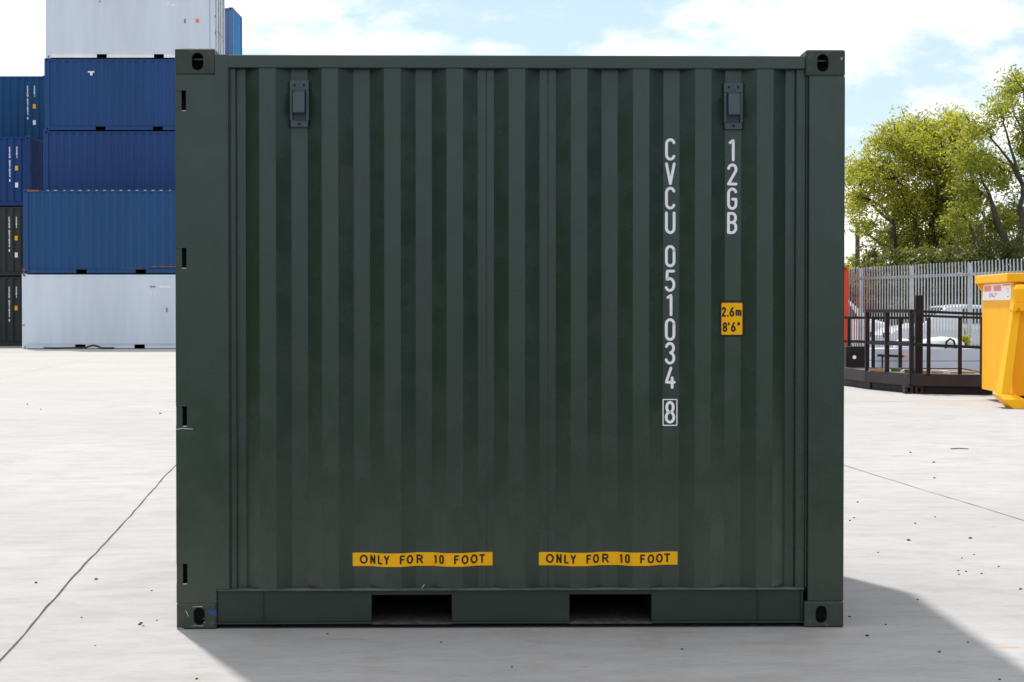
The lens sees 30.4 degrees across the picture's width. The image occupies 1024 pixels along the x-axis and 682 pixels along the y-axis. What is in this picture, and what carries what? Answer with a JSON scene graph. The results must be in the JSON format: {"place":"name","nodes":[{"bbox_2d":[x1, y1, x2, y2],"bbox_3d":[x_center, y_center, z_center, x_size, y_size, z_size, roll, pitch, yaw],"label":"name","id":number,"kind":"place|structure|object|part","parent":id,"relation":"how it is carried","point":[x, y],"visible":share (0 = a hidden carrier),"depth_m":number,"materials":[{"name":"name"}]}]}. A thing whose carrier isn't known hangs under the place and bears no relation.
{"place":"outdoors","nodes":[
{"label":"outdoors","id":0,"kind":"place"},
{"bbox_2d":[0,345,1023,681],"bbox_3d":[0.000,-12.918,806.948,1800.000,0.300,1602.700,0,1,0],"label":"ground","id":1,"kind":"structure","parent":0,"point":[86,451],"depth_m":9.89,"materials":[{"name":"concrete"}]},
{"bbox_2d":[0,277,21,344],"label":"shipping container","id":2,"kind":"object","parent":1,"relation":"on","point":[10,310],"visible":0.58,"depth_m":69.92,"materials":[{"name":"black metal"}]},
{"bbox_2d":[0,207,39,276],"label":"shipping container","id":3,"kind":"object","parent":2,"relation":"on","point":[11,241],"visible":0.45,"depth_m":69.88,"materials":[{"name":"black metal"}]},
{"bbox_2d":[0,136,43,206],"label":"shipping container","id":4,"kind":"object","parent":3,"relation":"on","point":[21,164],"visible":0.73,"depth_m":69.84,"materials":[{"name":"blue metal"}]},
{"bbox_2d":[0,75,44,140],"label":"shipping container","id":5,"kind":"object","parent":4,"relation":"on","point":[22,106],"visible":0.59,"depth_m":72.68,"materials":[{"name":"blue metal"}]},
{"bbox_2d":[43,345,113,348],"bbox_3d":[-14.733,0.196,64.214,2.467,0.147,0.668,0,1,0],"label":"hose","id":6,"kind":"object","parent":1,"relation":"on","point":[100,347],"visible":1,"depth_m":64.06,"materials":[{"name":"black rubber"}]},
{"bbox_2d":[0,465,175,660],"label":"expansion joint","id":7,"kind":"object","parent":1,"relation":"on","point":[48,604],"visible":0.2,"depth_m":9.98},
{"bbox_2d":[22,274,175,348],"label":"shipping container","id":8,"kind":"object","parent":1,"relation":"on","point":[126,311],"visible":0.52,"depth_m":65.10,"materials":[{"name":"white metal"}]},
{"bbox_2d":[22,190,175,275],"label":"shipping container","id":9,"kind":"object","parent":8,"relation":"on","point":[98,232],"visible":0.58,"depth_m":65.07,"materials":[{"name":"blue metal"}]},
{"bbox_2d":[175,48,844,628],"bbox_3d":[-0.031,-0.029,9.640,3.003,2.591,2.442,0,1,-1],"label":"shipping container","id":10,"kind":"object","parent":1,"relation":"on","point":[509,338],"visible":1,"depth_m":8.45,"materials":[{"name":"green metal"}]},
{"bbox_2d":[844,267,848,345],"bbox_3d":[5.270,-0.637,47.715,6.070,2.438,2.438,0,1,0],"label":"shipping container","id":11,"kind":"object","parent":1,"relation":"on","point":[846,291],"visible":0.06,"depth_m":46.49,"materials":[{"name":"red metal"}]},
{"bbox_2d":[850,301,883,345],"bbox_3d":[9.398,-0.464,56.978,4.190,1.760,1.872,0,1,-4],"label":"parked van","id":12,"kind":"object","parent":1,"relation":"on","point":[857,323],"visible":0.02,"depth_m":56.15,"materials":[{"name":"white paint"}]},
{"bbox_3d":[9.906,-0.920,56.162,0.850,0.460,0.155,0,1,-4],"label":"side window","id":13,"kind":"part","parent":12,"relation":"part of","materials":[{"name":"black glass"}]},
{"bbox_2d":[848,240,888,304],"bbox_3d":[11.375,-1.410,59.963,3.349,3.567,1.950,0,1,0],"label":"shrub","id":14,"kind":"object","parent":1,"relation":"on","point":[873,254],"visible":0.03,"depth_m":59.77,"materials":[{"name":"green plant"}]},
{"bbox_2d":[844,316,908,385],"bbox_3d":[6.534,0.170,35.553,1.472,1.262,3.295,0,1,-15],"label":"railing","id":15,"kind":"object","parent":1,"relation":"on","point":[848,341],"visible":0.35,"depth_m":35.28,"materials":[{"name":"black metal"}]},
{"bbox_2d":[844,346,864,366],"bbox_3d":[6.399,0.348,35.162,0.400,0.500,0.400,0,1,0],"label":"steel cabinet","id":16,"kind":"object","parent":15,"relation":"attached to","point":[854,356],"visible":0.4,"depth_m":35.00,"materials":[{"name":"black metal"}]},
{"bbox_3d":[6.399,0.321,35.005,0.320,0.360,0.011,0,1,0],"label":"cabinet door","id":17,"kind":"part","parent":16,"relation":"part of","materials":[{"name":"black metal"}]},
{"bbox_2d":[852,226,928,325],"bbox_3d":[11.905,-1.574,58.017,3.417,3.968,2.047,0,1,0],"label":"shrub","id":18,"kind":"object","parent":1,"relation":"on","point":[891,258],"visible":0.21,"depth_m":57.76,"materials":[{"name":"green plant"}]},
{"bbox_2d":[877,354,906,367],"bbox_3d":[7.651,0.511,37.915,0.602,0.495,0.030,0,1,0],"label":"bench","id":19,"kind":"object","parent":1,"relation":"on","point":[882,355],"visible":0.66,"depth_m":37.90,"materials":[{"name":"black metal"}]},
{"bbox_2d":[844,295,992,393],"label":"railed platform","id":20,"kind":"structure","parent":1,"relation":"on","point":[915,380],"depth_m":31.30,"materials":[{"name":"brown metal"}]},
{"bbox_2d":[869,369,883,371],"bbox_3d":[6.345,0.509,32.829,0.282,0.050,0.120,0,1,-2],"label":"wood offcut","id":21,"kind":"object","parent":20,"relation":"on","point":[870,370],"visible":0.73,"depth_m":32.78,"materials":[{"name":"brown wood"}]},
{"bbox_2d":[962,371,974,373],"bbox_3d":[7.735,0.532,31.936,0.254,0.035,0.092,0,1,-11],"label":"wood offcut","id":22,"kind":"object","parent":20,"relation":"on","point":[968,372],"visible":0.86,"depth_m":31.89,"materials":[{"name":"brown wood"}]},
{"bbox_2d":[869,348,979,370],"bbox_3d":[9.456,0.448,38.514,4.400,0.600,1.000,0,1,0],"label":"panel stack","id":23,"kind":"object","parent":1,"relation":"on","point":[944,358],"visible":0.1,"depth_m":38.04,"materials":[{"name":"white metal"}]},
{"bbox_2d":[893,339,908,347],"bbox_3d":[8.012,0.049,38.459,0.438,0.200,0.305,0,1,0],"label":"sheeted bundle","id":24,"kind":"object","parent":23,"relation":"on","point":[894,346],"visible":0.35,"depth_m":38.36,"materials":[{"name":"white plastic"}]},
{"bbox_2d":[923,337,964,348],"bbox_3d":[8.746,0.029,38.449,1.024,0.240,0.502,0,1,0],"label":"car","id":25,"kind":"object","parent":23,"relation":"on","point":[938,340],"visible":0.56,"depth_m":38.27,"materials":[{"name":"white metal"}]},
{"bbox_2d":[945,338,955,348],"bbox_3d":[8.886,0.046,38.162,0.243,0.224,0.054,0,1,0],"label":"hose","id":26,"kind":"object","parent":23,"relation":"on","point":[946,341],"visible":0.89,"depth_m":38.14,"materials":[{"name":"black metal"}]},
{"bbox_2d":[870,304,980,347],"bbox_3d":[12.280,-0.273,53.004,4.240,1.520,1.792,0,1,-8],"label":"parked car","id":27,"kind":"object","parent":1,"relation":"on","point":[937,325],"visible":0.06,"depth_m":52.18,"materials":[{"name":"silver metal"}]},
{"bbox_3d":[13.209,-0.701,52.314,1.450,0.400,0.148,0,1,-8],"label":"side window","id":28,"kind":"part","parent":27,"relation":"part of","materials":[{"name":"grey glass"}]},
{"bbox_2d":[845,465,1021,519],"bbox_3d":[2.316,1.006,23.964,0.032,0.001,40.000,0,1,-6],"label":"expansion joint","id":29,"kind":"object","parent":1,"relation":"on","point":[939,494],"visible":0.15,"depth_m":14.34,"materials":[{"name":"grey concrete"}]},
{"bbox_2d":[849,258,1023,347],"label":"palisade fence","id":30,"kind":"object","parent":1,"relation":"on","point":[911,276],"visible":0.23,"depth_m":44.21,"materials":[{"name":"metal"}]},
{"bbox_2d":[962,327,972,344],"bbox_3d":[9.725,0.186,40.512,0.343,1.056,0.358,0,1,-21],"label":"weed","id":31,"kind":"object","parent":1,"relation":"on","point":[965,340],"visible":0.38,"depth_m":40.48,"materials":[{"name":"green plant"}]},
{"bbox_2d":[975,273,1023,408],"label":"yellow skip","id":32,"kind":"object","parent":1,"relation":"on","point":[1003,336],"visible":1,"depth_m":27.40,"materials":[{"name":"paint"}]},
{"bbox_2d":[0,0,1023,264],"label":"sky","id":33,"kind":"structure","parent":0,"point":[923,54],"materials":[{"name":"blue"}]},
{"bbox_2d":[891,368,902,371],"bbox_3d":[6.716,0.503,32.860,0.208,0.060,0.100,0,1,-10],"label":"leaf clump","id":34,"kind":"object","parent":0,"point":[896,369],"visible":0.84,"depth_m":32.82,"materials":[{"name":"green plant"}]},
{"label":"verge","id":35,"kind":"structure","parent":0,"visible":0},
{"bbox_2d":[845,253,862,267],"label":"bush","id":36,"kind":"object","parent":35,"relation":"on","point":[850,258],"depth_m":91.67,"materials":[{"name":"green plant"}]},
{"bbox_2d":[855,222,859,268],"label":"telegraph pole","id":37,"kind":"object","parent":35,"relation":"on","point":[857,243],"visible":0.13,"depth_m":83.86,"materials":[{"name":"grey wood"}]},
{"bbox_2d":[844,253,874,275],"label":"bush","id":38,"kind":"object","parent":35,"relation":"on","point":[850,267],"visible":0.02,"depth_m":87.93,"materials":[{"name":"green plant"}]},
{"bbox_2d":[845,102,990,257],"bbox_3d":[13.095,-3.822,62.019,5.154,8.399,5.592,0,1,0],"label":"willow tree","id":39,"kind":"object","parent":35,"relation":"on","point":[921,141],"visible":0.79,"depth_m":61.11,"materials":[{"name":"green plant"}]},
{"bbox_2d":[883,235,966,324],"bbox_3d":[12.965,-1.418,57.559,3.336,3.658,2.018,0,1,0],"label":"shrub","id":40,"kind":"object","parent":35,"relation":"on","point":[922,257],"visible":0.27,"depth_m":57.14,"materials":[{"name":"green plant"}]},
{"bbox_2d":[925,219,1007,305],"bbox_3d":[13.775,-1.627,56.986,3.368,4.102,2.026,0,1,0],"label":"shrub","id":41,"kind":"object","parent":35,"relation":"on","point":[973,255],"visible":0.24,"depth_m":56.70,"materials":[{"name":"green plant"}]},
{"bbox_2d":[936,64,1023,259],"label":"willow tree","id":42,"kind":"object","parent":35,"relation":"on","point":[969,157],"visible":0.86,"depth_m":58.41,"materials":[{"name":"green plant"}]},
{"bbox_2d":[972,218,1023,304],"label":"shrub","id":43,"kind":"object","parent":35,"relation":"on","point":[1008,251],"visible":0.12,"depth_m":56.87,"materials":[{"name":"green plant"}]},
{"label":"shipping container","id":44,"kind":"object","parent":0,"visible":0},
{"bbox_2d":[46,273,174,274],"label":"shipping container","id":45,"kind":"object","parent":44,"relation":"on","point":[110,274],"visible":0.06,"depth_m":67.73,"materials":[{"name":"metal"}]},
{"bbox_2d":[43,131,174,190],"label":"shipping container","id":46,"kind":"object","parent":45,"relation":"on","point":[109,160],"visible":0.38,"depth_m":67.67,"materials":[{"name":"blue metal"}]},
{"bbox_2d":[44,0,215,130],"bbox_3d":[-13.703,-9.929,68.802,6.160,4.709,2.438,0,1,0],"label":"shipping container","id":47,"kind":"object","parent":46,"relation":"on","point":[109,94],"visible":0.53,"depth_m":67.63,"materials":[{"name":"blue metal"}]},
{"bbox_2d":[46,0,224,58],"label":"shipping container","id":48,"kind":"object","parent":47,"relation":"on","point":[119,29],"visible":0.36,"depth_m":67.57,"materials":[{"name":"white metal"}]},
{"bbox_2d":[215,0,218,52],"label":"door","id":49,"kind":"structure","parent":48,"relation":"in","point":[216,1],"depth_m":68.36,"materials":[{"name":"white paint"}]},
{"bbox_2d":[219,0,223,54],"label":"door","id":50,"kind":"structure","parent":48,"relation":"in","point":[221,2],"depth_m":69.30,"materials":[{"name":"white paint"}]},
{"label":"shipping container","id":51,"kind":"object","parent":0,"visible":0},
{"bbox_2d":[225,7,241,54],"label":"shipping container","id":52,"kind":"object","parent":51,"relation":"on","point":[233,31],"visible":0.16,"depth_m":72.48,"materials":[{"name":"blue metal"}]}
]}

